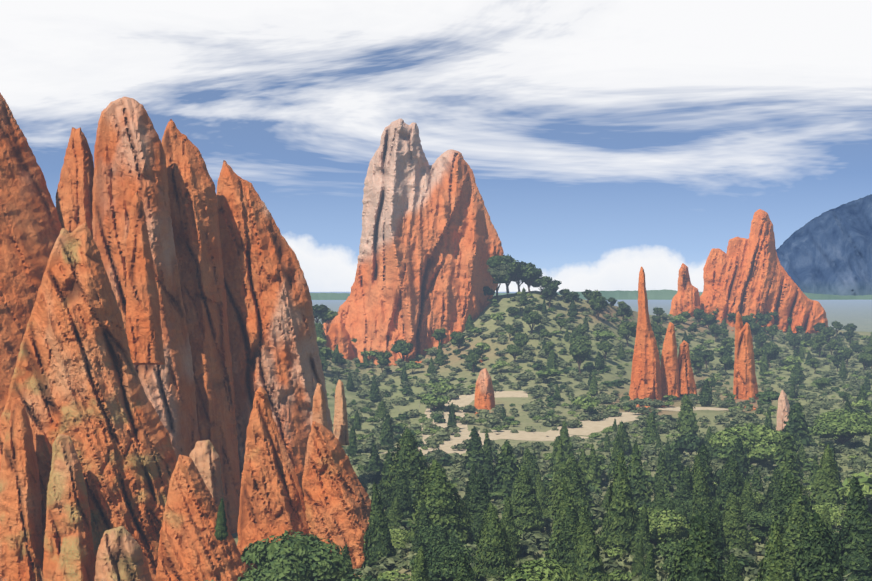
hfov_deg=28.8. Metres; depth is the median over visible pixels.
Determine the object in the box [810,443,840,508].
tree
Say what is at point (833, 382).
scrub
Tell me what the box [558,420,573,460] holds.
tree
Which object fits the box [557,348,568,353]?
scrub
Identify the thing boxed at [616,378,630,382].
scrub
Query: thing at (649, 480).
scrub
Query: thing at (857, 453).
scrub
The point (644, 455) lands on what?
scrub
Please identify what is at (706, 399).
tree
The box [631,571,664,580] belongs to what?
scrub
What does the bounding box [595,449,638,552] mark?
tree
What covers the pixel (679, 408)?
trail path
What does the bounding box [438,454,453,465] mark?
scrub
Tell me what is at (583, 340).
tree
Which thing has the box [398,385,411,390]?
scrub
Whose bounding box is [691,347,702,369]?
tree
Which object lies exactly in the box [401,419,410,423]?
scrub
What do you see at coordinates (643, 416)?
scrub
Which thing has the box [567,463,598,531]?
tree
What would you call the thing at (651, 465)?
scrub
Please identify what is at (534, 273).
ridge pine
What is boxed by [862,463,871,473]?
scrub
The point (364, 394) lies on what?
scrub
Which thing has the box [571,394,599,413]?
tree
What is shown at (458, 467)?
scrub
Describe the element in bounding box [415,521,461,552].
bush
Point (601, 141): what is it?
sky
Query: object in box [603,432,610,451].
tree
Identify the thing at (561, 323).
tree
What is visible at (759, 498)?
tree
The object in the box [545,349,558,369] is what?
tree
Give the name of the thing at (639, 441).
scrub
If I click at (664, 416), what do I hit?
scrub
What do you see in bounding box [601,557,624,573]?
scrub
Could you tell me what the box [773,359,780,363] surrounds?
scrub
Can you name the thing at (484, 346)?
tree
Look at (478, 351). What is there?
tree
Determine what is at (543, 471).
scrub
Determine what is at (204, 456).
pale rock
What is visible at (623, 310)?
tree
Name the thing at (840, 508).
tree
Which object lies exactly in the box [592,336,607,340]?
scrub
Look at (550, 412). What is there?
scrub
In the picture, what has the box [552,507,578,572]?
tree
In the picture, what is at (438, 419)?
scrub
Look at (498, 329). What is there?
scrub
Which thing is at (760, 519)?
tree
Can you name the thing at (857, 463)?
scrub
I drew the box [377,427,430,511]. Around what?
tree
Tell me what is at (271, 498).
fin rock
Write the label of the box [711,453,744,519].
tree
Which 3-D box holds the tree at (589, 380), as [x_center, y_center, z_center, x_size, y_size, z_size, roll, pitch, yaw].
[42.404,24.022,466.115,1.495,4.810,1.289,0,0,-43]
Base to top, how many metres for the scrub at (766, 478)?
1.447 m
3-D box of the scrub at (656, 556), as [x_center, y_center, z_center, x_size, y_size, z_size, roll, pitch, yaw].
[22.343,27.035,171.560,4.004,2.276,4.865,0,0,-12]
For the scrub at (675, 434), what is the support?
on the terrain
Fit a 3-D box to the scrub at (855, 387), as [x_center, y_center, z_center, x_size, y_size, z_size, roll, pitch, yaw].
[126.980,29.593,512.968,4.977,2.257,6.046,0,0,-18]
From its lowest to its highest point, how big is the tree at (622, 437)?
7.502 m
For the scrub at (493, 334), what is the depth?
525.60 m
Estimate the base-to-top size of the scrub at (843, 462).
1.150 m
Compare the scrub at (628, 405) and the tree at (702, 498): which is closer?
the tree at (702, 498)
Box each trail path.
[381,430,588,454]
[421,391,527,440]
[547,412,658,435]
[657,407,727,410]
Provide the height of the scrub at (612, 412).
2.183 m
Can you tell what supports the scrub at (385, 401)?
on the terrain
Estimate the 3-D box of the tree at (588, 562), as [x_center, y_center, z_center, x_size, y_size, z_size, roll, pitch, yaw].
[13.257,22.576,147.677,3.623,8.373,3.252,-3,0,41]
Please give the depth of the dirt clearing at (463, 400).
433.48 m
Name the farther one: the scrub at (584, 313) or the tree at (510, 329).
the scrub at (584, 313)
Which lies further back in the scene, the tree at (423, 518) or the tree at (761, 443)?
the tree at (761, 443)
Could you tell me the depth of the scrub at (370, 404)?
430.46 m
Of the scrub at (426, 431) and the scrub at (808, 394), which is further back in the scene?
the scrub at (808, 394)
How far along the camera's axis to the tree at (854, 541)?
145.95 m
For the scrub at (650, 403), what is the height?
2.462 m
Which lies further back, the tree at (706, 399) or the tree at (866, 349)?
the tree at (866, 349)
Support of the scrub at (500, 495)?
on the terrain
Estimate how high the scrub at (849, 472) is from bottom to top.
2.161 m
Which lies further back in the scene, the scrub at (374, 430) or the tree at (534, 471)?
the scrub at (374, 430)
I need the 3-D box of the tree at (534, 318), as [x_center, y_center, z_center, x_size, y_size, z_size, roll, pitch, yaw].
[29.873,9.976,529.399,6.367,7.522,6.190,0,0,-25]
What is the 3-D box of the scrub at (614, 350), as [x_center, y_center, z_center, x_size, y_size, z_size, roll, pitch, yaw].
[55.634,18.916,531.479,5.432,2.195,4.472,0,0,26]
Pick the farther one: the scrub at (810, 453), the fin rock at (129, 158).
the scrub at (810, 453)
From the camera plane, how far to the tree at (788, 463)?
232.11 m
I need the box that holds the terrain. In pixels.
[231,291,871,580]
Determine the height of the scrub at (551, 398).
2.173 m
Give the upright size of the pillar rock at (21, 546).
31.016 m
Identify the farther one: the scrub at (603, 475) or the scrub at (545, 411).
the scrub at (545, 411)
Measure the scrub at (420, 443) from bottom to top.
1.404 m
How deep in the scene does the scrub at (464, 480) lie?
268.52 m
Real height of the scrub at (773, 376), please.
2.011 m
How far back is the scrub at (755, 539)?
186.12 m
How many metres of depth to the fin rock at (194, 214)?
244.80 m
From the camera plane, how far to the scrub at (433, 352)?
533.02 m
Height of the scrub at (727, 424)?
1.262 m
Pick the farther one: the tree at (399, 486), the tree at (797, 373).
the tree at (797, 373)
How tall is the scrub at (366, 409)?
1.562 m
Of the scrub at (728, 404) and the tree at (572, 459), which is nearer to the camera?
the tree at (572, 459)
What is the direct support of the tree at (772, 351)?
on the terrain
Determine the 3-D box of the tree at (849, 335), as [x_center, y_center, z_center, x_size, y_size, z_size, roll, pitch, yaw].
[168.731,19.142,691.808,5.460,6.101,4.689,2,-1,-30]
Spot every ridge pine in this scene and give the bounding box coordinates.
[312,304,329,322]
[318,309,337,323]
[483,286,494,299]
[491,267,514,295]
[501,254,522,292]
[508,261,535,291]
[517,264,542,292]
[531,276,553,294]
[551,280,561,297]
[559,289,569,298]
[581,289,591,301]
[608,297,616,307]
[653,307,664,315]
[677,311,690,323]
[727,313,735,322]
[766,311,778,320]
[832,321,842,333]
[843,323,856,330]
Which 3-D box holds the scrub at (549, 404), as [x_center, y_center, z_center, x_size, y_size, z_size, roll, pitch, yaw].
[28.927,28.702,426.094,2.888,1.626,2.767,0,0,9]
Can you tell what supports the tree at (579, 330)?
on the terrain
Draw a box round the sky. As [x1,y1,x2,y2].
[0,0,871,291]
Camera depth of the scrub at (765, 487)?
255.04 m
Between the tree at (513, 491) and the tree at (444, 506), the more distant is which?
the tree at (513, 491)
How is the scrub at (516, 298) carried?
on the terrain
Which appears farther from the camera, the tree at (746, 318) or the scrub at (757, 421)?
the tree at (746, 318)
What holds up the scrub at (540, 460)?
on the terrain
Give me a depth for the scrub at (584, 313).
569.91 m
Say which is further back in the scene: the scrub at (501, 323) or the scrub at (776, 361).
the scrub at (776, 361)
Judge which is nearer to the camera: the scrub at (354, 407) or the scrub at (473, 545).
the scrub at (473, 545)
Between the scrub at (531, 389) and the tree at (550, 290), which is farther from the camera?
the tree at (550, 290)
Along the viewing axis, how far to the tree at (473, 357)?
485.71 m
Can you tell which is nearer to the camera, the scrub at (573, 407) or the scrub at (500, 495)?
the scrub at (500, 495)
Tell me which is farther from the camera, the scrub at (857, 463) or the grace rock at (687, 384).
the grace rock at (687, 384)
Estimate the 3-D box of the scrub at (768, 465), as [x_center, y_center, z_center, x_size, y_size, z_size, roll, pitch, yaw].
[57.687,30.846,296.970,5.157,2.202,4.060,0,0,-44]
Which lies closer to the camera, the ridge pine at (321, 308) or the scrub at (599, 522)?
the scrub at (599, 522)
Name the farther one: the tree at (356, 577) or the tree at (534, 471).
the tree at (534, 471)
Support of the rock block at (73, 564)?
on the terrain
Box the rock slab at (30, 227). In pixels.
[0,93,61,416]
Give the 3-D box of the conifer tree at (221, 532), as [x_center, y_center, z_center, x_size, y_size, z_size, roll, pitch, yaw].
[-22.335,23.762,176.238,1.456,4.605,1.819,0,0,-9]
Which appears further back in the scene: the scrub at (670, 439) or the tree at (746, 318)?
the tree at (746, 318)
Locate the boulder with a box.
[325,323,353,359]
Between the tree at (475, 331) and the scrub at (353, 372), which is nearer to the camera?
the scrub at (353, 372)
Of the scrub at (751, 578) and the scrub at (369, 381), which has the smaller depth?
the scrub at (751, 578)
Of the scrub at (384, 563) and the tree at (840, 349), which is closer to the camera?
the scrub at (384, 563)
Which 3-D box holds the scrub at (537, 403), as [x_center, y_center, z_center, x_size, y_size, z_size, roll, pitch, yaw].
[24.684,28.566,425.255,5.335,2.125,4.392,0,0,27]
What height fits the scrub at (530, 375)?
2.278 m
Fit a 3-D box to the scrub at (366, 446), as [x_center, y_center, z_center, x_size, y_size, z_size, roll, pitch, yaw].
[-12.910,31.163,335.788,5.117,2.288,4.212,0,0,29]
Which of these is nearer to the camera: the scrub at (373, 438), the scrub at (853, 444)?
the scrub at (853, 444)
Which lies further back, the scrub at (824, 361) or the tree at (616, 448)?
the scrub at (824, 361)
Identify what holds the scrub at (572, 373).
on the terrain
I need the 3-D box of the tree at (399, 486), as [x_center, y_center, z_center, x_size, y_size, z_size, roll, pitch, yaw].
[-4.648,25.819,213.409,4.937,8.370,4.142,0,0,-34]
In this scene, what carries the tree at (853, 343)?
on the terrain
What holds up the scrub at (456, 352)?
on the terrain
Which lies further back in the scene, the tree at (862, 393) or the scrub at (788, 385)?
the scrub at (788, 385)
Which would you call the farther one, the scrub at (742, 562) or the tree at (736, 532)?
the tree at (736, 532)
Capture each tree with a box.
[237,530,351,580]
[315,322,326,339]
[317,337,326,345]
[319,345,332,368]
[322,360,327,370]
[331,344,338,362]
[333,352,346,367]
[335,544,353,580]
[337,570,392,580]
[346,372,354,390]
[346,424,357,456]
[354,411,361,430]
[360,350,378,356]
[363,351,368,367]
[363,482,396,578]
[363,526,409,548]
[367,442,380,472]
[369,377,380,401]
[375,400,387,420]
[376,350,392,372]
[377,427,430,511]
[379,412,394,449]
[379,449,392,493]
[384,464,415,519]
[387,495,402,528]
[390,339,412,360]
[400,363,408,383]
[404,458,473,545]
[405,361,422,373]
[408,545,430,580]
[410,499,431,552]
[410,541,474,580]
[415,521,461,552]
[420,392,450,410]
[427,357,435,373]
[428,381,455,394]
[432,327,446,344]
[434,341,445,365]
[447,402,456,426]
[449,331,464,348]
[453,551,475,580]
[461,426,484,471]
[461,464,476,513]
[464,313,474,329]
[465,351,479,371]
[466,472,490,540]
[468,327,481,334]
[469,347,483,356]
[472,501,516,580]
[476,341,489,350]
[482,449,493,486]
[483,429,492,464]
[485,439,520,500]
[490,313,502,324]
[492,360,509,371]
[500,466,544,532]
[501,407,505,419]
[501,493,522,558]
[501,521,516,565]
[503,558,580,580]
[504,323,515,340]
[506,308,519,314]
[506,344,522,361]
[509,476,518,503]
[513,332,528,348]
[520,287,527,304]
[520,448,532,472]
[521,310,542,333]
[522,307,532,314]
[529,460,542,483]
[532,450,540,474]
[534,473,546,517]
[535,368,560,382]
[539,329,552,339]
[541,298,547,313]
[542,282,557,307]
[542,460,570,518]
[544,341,553,356]
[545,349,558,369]
[545,477,578,560]
[548,436,567,473]
[551,436,563,480]
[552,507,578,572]
[554,382,560,400]
[556,317,567,329]
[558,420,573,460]
[564,325,569,341]
[565,291,577,302]
[567,300,577,316]
[567,452,594,507]
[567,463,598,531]
[569,324,586,338]
[569,334,591,348]
[569,342,590,372]
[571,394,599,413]
[573,502,607,580]
[577,447,587,470]
[581,467,592,497]
[583,316,588,330]
[585,470,596,483]
[586,290,601,310]
[587,370,591,385]
[587,443,601,488]
[587,455,604,473]
[588,295,608,319]
[589,374,597,395]
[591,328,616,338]
[595,351,604,369]
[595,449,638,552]
[597,340,613,361]
[599,488,609,516]
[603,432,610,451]
[605,432,625,481]
[611,419,617,433]
[616,304,632,319]
[617,319,627,336]
[617,321,636,345]
[617,344,625,359]
[618,424,625,455]
[619,420,632,452]
[627,440,652,508]
[630,501,654,557]
[631,537,644,573]
[638,506,689,545]
[639,543,656,580]
[641,413,657,445]
[648,494,688,538]
[651,315,660,324]
[651,449,672,492]
[652,325,666,335]
[652,481,666,503]
[654,334,661,342]
[654,433,661,451]
[654,536,685,574]
[662,438,687,455]
[664,440,671,461]
[665,446,671,470]
[667,513,723,580]
[669,446,683,484]
[671,315,686,323]
[672,464,693,501]
[674,394,699,434]
[674,499,692,522]
[676,432,705,454]
[682,331,689,343]
[687,324,696,334]
[689,453,713,528]
[690,355,704,372]
[690,443,716,499]
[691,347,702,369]
[693,309,704,325]
[693,344,706,351]
[698,312,716,333]
[699,379,713,405]
[700,349,714,367]
[700,507,725,580]
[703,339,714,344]
[705,426,710,443]
[706,432,719,460]
[709,323,721,341]
[709,423,797,464]
[710,374,716,386]
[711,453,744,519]
[711,501,728,557]
[712,467,744,484]
[713,346,730,352]
[713,443,749,464]
[719,346,732,355]
[719,355,733,370]
[721,328,728,337]
[721,337,734,346]
[721,553,743,580]
[722,317,726,328]
[722,493,753,551]
[730,436,751,482]
[738,479,758,533]
[741,315,755,325]
[743,510,774,538]
[747,321,761,341]
[751,467,763,492]
[752,491,764,511]
[753,332,768,346]
[753,348,762,364]
[754,312,772,330]
[755,335,760,348]
[755,388,779,404]
[755,520,790,580]
[759,349,769,369]
[759,361,766,375]
[760,342,781,367]
[761,467,782,512]
[761,486,806,580]
[763,407,772,428]
[764,471,814,547]
[765,324,778,340]
[773,430,802,479]
[780,355,803,364]
[780,448,798,480]
[781,364,803,371]
[782,402,814,448]
[785,325,792,340]
[788,335,800,348]
[788,362,805,383]
[789,377,795,397]
[790,430,799,462]
[791,349,800,364]
[791,511,844,580]
[795,325,803,333]
[798,442,807,466]
[799,344,804,358]
[800,340,822,350]
[801,333,811,340]
[806,351,811,360]
[807,334,826,357]
[808,453,819,485]
[809,357,819,373]
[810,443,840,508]
[811,409,871,444]
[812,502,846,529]
[813,322,825,332]
[815,376,831,389]
[817,327,836,342]
[821,506,833,531]
[826,338,837,354]
[828,528,839,545]
[831,354,842,371]
[831,444,842,487]
[833,345,846,353]
[833,474,871,580]
[835,506,844,527]
[837,335,842,345]
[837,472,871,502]
[838,359,847,379]
[838,391,849,402]
[842,330,854,344]
[842,348,852,366]
[844,400,851,412]
[849,340,858,348]
[851,399,871,410]
[852,344,862,353]
[855,385,868,400]
[857,352,871,369]
[860,335,869,339]
[861,345,871,352]
[864,371,870,390]
[868,436,871,455]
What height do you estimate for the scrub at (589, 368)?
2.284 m
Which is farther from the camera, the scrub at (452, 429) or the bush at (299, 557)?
the scrub at (452, 429)
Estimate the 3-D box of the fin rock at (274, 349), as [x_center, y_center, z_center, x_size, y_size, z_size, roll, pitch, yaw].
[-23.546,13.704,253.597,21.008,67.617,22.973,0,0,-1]
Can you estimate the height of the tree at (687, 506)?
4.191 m
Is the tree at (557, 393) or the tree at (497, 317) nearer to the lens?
the tree at (557, 393)
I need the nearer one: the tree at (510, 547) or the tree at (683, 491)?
the tree at (510, 547)
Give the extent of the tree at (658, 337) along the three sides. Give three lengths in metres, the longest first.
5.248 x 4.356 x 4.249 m
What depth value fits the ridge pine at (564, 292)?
581.82 m
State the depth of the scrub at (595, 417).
397.42 m
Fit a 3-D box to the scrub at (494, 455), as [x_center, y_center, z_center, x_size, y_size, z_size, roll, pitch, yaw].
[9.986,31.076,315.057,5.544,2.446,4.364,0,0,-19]
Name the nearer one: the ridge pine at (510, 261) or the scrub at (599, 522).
the scrub at (599, 522)
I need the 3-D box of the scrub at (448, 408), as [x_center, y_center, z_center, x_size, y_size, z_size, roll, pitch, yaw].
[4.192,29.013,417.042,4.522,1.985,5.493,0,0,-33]
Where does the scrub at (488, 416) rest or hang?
on the terrain
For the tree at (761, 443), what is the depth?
294.36 m
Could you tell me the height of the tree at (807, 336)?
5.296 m
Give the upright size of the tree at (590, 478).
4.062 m
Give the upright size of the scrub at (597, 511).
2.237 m
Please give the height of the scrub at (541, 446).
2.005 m
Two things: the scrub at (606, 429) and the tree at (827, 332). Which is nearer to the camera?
the scrub at (606, 429)
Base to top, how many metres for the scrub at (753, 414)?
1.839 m
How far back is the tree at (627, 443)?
326.27 m
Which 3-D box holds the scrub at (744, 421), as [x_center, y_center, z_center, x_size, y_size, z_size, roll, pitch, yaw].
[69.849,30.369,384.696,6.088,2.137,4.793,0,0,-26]
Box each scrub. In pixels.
[328,377,337,380]
[331,368,346,374]
[347,412,367,420]
[348,369,358,375]
[349,399,357,404]
[350,405,360,409]
[350,454,366,463]
[354,457,370,467]
[354,562,369,576]
[355,363,365,367]
[356,391,369,397]
[356,434,368,440]
[356,464,367,470]
[357,446,364,453]
[357,474,371,484]
[358,442,381,452]
[358,470,368,474]
[359,407,371,412]
[361,555,404,575]
[362,378,380,384]
[363,482,373,494]
[364,401,374,407]
[365,434,380,441]
[366,416,378,424]
[367,410,375,415]
[367,471,376,477]
[368,472,381,483]
[370,428,380,432]
[371,424,382,430]
[374,441,387,447]
[375,376,384,379]
[377,569,410,580]
[378,399,390,403]
[379,389,392,394]
[380,417,397,424]
[385,404,393,408]
[388,396,409,403]
[389,525,410,531]
[392,424,402,432]
[393,413,409,419]
[393,434,402,441]
[393,577,407,580]
[394,547,408,558]
[397,551,415,569]
[398,361,407,366]
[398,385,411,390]
[399,401,407,405]
[400,381,413,386]
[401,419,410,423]
[401,520,408,527]
[402,389,413,395]
[402,410,417,416]
[405,542,412,549]
[408,423,421,431]
[409,393,421,398]
[414,382,422,386]
[416,378,425,381]
[417,440,424,445]
[418,417,432,422]
[421,358,430,364]
[421,429,432,434]
[422,420,436,427]
[423,386,434,392]
[424,434,443,443]
[424,439,439,447]
[424,452,441,460]
[426,349,436,354]
[426,456,432,462]
[428,448,446,456]
[429,375,444,381]
[430,405,444,410]
[431,430,450,440]
[434,415,445,422]
[438,378,449,382]
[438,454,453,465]
[440,426,458,434]
[442,404,460,411]
[446,375,456,379]
[446,392,458,398]
[446,469,459,475]
[448,465,463,472]
[449,452,465,463]
[450,444,463,449]
[451,367,462,371]
[451,480,465,490]
[452,349,460,354]
[457,377,466,381]
[457,388,473,394]
[457,415,475,423]
[457,467,478,477]
[459,477,468,484]
[460,342,470,346]
[460,360,478,365]
[460,405,477,411]
[460,439,470,449]
[462,542,476,546]
[464,331,473,337]
[465,362,480,368]
[465,539,478,544]
[466,546,477,555]
[468,384,475,390]
[475,418,486,423]
[476,409,492,416]
[478,314,491,319]
[478,413,497,419]
[480,334,489,338]
[480,428,491,432]
[482,440,499,448]
[483,418,507,427]
[484,575,499,580]
[488,332,498,336]
[489,368,497,373]
[489,491,510,500]
[491,405,505,410]
[491,426,502,431]
[491,452,498,462]
[492,409,506,413]
[493,384,502,390]
[494,373,508,380]
[494,503,503,512]
[495,320,505,325]
[495,327,505,331]
[495,351,505,354]
[496,337,508,343]
[502,416,519,424]
[506,367,519,372]
[508,361,518,365]
[508,382,521,388]
[510,295,519,300]
[511,320,522,326]
[512,445,529,455]
[513,373,528,380]
[515,555,535,569]
[517,381,528,385]
[517,441,538,449]
[517,529,524,537]
[518,544,543,559]
[519,531,549,549]
[520,350,535,356]
[521,344,536,349]
[521,355,534,360]
[521,404,531,410]
[521,449,540,457]
[523,387,536,392]
[524,371,535,378]
[525,426,535,431]
[526,400,546,407]
[526,405,544,411]
[527,333,540,338]
[528,411,540,417]
[530,391,543,397]
[531,363,546,369]
[532,415,543,421]
[532,442,549,450]
[533,304,541,309]
[534,324,545,329]
[534,378,542,382]
[537,351,546,356]
[537,407,559,414]
[537,457,549,466]
[538,466,550,475]
[539,318,547,323]
[539,338,550,343]
[540,386,554,392]
[541,518,553,535]
[542,416,565,425]
[542,473,552,479]
[542,478,550,486]
[543,453,551,460]
[544,378,555,382]
[544,410,555,416]
[545,395,559,401]
[546,401,555,406]
[552,330,561,335]
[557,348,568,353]
[557,361,571,366]
[560,367,577,372]
[563,386,573,391]
[564,323,575,328]
[565,391,574,395]
[566,370,579,376]
[566,419,582,427]
[567,317,577,321]
[568,404,581,410]
[570,435,585,441]
[571,441,584,449]
[573,375,582,380]
[577,412,589,420]
[579,371,591,377]
[579,384,589,389]
[581,311,589,315]
[581,443,591,448]
[582,365,596,371]
[583,407,596,412]
[586,437,594,441]
[588,310,596,314]
[588,414,605,420]
[588,432,601,438]
[589,485,602,494]
[589,506,606,520]
[590,492,601,497]
[590,497,601,507]
[591,369,598,374]
[592,326,602,329]
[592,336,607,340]
[593,323,605,327]
[593,519,602,525]
[595,404,608,411]
[595,447,603,451]
[596,441,611,447]
[597,384,607,389]
[598,396,614,402]
[599,547,607,559]
[600,381,613,386]
[600,457,609,465]
[601,365,610,371]
[601,427,614,433]
[601,471,608,481]
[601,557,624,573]
[603,314,613,318]
[603,408,621,416]
[603,478,613,486]
[603,547,625,559]
[606,394,619,400]
[606,405,619,409]
[607,568,635,580]
[610,347,618,353]
[611,317,620,322]
[611,380,623,386]
[615,399,636,406]
[616,342,626,346]
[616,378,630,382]
[618,552,663,572]
[619,395,630,399]
[620,402,635,409]
[624,455,631,465]
[627,425,639,431]
[630,407,649,414]
[630,437,646,446]
[631,418,646,426]
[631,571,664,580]
[633,398,645,405]
[636,414,648,419]
[636,427,659,435]
[638,445,643,451]
[640,451,647,458]
[642,455,658,464]
[642,462,657,470]
[642,468,650,476]
[643,446,656,455]
[644,399,656,406]
[646,477,654,484]
[647,441,669,447]
[649,411,657,417]
[651,399,664,407]
[651,484,676,496]
[653,548,660,559]
[654,448,662,455]
[655,414,677,422]
[655,558,669,577]
[657,424,670,432]
[659,418,675,424]
[663,395,676,399]
[663,489,670,496]
[664,401,673,406]
[665,429,681,437]
[665,435,678,442]
[666,433,682,438]
[668,423,676,429]
[684,454,695,460]
[684,462,693,467]
[692,367,699,372]
[696,338,705,343]
[696,380,704,386]
[697,416,710,422]
[697,432,705,439]
[709,459,722,466]
[711,463,721,469]
[712,464,723,473]
[713,415,729,423]
[715,365,723,369]
[715,400,723,406]
[716,375,725,380]
[717,369,727,374]
[718,387,730,393]
[722,393,735,397]
[722,423,733,426]
[723,402,735,407]
[723,408,745,415]
[725,556,758,574]
[726,548,757,562]
[732,413,753,420]
[734,420,756,426]
[742,566,759,578]
[744,406,752,410]
[744,574,757,580]
[748,413,758,417]
[748,532,761,543]
[749,465,772,476]
[750,482,768,490]
[752,418,763,424]
[754,537,768,553]
[755,407,764,413]
[756,404,771,410]
[757,460,776,469]
[760,379,770,383]
[761,383,773,389]
[762,476,772,482]
[770,373,778,378]
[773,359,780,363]
[777,338,786,343]
[777,383,799,389]
[779,346,788,351]
[789,345,799,349]
[802,392,816,398]
[802,461,812,470]
[803,485,811,491]
[804,410,813,416]
[805,404,819,411]
[805,418,813,426]
[806,395,820,402]
[806,450,822,457]
[807,446,824,452]
[809,413,819,418]
[809,434,826,443]
[810,396,830,402]
[813,400,826,407]
[818,441,834,447]
[819,371,832,376]
[820,388,832,393]
[821,359,830,363]
[822,402,832,409]
[830,379,845,385]
[830,387,839,391]
[834,438,854,444]
[834,444,848,452]
[835,380,851,386]
[838,460,846,465]
[840,470,858,477]
[840,475,859,481]
[842,448,854,453]
[846,451,866,456]
[847,385,864,389]
[847,457,866,469]
[849,359,859,363]
[849,379,858,384]
[849,441,864,446]
[851,390,859,395]
[854,446,868,452]
[859,455,871,463]
[860,369,871,374]
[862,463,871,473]
[867,501,871,513]
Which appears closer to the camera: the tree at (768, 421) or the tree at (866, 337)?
the tree at (768, 421)
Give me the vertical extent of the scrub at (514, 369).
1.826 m
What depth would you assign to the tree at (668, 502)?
196.29 m
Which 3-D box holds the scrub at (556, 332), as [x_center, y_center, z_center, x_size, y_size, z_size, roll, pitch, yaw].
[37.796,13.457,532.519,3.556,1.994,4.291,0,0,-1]
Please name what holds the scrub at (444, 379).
on the terrain
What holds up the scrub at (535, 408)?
on the terrain
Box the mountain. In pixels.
[776,194,871,295]
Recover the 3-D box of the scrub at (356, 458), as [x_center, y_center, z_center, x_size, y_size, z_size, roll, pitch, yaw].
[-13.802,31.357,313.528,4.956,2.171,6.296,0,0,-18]
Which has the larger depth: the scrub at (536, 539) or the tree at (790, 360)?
the tree at (790, 360)
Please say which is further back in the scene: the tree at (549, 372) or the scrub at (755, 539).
the tree at (549, 372)
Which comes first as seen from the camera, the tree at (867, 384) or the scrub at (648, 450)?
the scrub at (648, 450)
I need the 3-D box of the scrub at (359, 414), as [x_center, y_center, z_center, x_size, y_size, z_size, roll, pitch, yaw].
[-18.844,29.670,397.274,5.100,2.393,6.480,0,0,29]
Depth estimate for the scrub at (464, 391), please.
452.15 m
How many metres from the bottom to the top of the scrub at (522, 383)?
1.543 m
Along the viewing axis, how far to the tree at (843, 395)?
457.13 m
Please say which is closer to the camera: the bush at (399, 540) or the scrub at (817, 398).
the bush at (399, 540)
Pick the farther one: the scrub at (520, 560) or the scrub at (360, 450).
the scrub at (360, 450)
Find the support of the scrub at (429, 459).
on the terrain
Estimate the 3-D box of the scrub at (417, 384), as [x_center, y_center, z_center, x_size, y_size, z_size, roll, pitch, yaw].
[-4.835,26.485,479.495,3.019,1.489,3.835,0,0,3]
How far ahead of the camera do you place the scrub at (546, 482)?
263.93 m
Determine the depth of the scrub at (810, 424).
387.16 m
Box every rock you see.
[0,222,176,580]
[0,401,43,580]
[43,434,94,580]
[56,127,93,233]
[92,97,199,460]
[126,192,164,364]
[156,454,247,580]
[161,119,240,533]
[189,440,224,507]
[216,160,332,489]
[237,386,308,569]
[302,421,370,574]
[312,383,327,428]
[322,118,503,365]
[333,379,348,445]
[474,368,494,409]
[629,266,661,400]
[661,322,679,397]
[669,263,701,318]
[678,340,696,394]
[700,209,827,333]
[733,311,758,399]
[776,390,790,430]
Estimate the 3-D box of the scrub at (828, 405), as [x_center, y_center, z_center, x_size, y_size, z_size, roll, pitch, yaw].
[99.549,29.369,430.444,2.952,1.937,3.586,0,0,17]
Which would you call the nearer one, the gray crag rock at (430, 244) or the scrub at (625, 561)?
the scrub at (625, 561)
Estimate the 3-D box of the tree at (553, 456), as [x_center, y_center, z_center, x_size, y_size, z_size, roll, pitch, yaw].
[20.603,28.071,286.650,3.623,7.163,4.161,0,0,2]
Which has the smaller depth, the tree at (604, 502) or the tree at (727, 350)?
the tree at (604, 502)
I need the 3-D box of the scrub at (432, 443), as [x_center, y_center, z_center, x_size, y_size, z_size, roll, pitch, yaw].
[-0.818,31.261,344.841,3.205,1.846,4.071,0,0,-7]
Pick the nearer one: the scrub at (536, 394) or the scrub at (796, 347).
the scrub at (536, 394)
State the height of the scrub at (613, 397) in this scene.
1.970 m
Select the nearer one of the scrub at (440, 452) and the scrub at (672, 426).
the scrub at (440, 452)
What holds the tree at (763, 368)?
on the terrain
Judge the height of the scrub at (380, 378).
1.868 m
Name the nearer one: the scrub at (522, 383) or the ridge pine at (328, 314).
the scrub at (522, 383)
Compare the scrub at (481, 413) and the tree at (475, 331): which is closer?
the scrub at (481, 413)
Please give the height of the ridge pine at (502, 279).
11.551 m
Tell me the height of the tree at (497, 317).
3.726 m
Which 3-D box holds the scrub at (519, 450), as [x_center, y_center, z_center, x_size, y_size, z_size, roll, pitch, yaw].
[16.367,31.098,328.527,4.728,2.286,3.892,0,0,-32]
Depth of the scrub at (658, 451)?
328.32 m
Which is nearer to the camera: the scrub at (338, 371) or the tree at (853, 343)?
the scrub at (338, 371)
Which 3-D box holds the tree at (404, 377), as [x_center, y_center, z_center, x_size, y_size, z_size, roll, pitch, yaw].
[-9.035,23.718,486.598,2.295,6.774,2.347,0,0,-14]
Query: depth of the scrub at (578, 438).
351.58 m
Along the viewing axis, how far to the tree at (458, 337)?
523.25 m
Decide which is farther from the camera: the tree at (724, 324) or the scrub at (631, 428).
the tree at (724, 324)
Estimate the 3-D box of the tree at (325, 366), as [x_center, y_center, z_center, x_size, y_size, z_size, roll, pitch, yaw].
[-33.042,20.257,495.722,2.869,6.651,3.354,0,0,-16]
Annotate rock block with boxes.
[55,533,91,580]
[94,526,151,580]
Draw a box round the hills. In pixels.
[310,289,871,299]
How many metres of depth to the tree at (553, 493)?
210.69 m
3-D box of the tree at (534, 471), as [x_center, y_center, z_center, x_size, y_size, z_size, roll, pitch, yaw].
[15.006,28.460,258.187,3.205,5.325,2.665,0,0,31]
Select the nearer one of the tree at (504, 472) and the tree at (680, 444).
the tree at (504, 472)
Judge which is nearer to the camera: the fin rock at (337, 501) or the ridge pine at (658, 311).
the fin rock at (337, 501)
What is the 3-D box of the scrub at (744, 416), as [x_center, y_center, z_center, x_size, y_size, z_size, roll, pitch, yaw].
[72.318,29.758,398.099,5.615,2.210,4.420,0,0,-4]

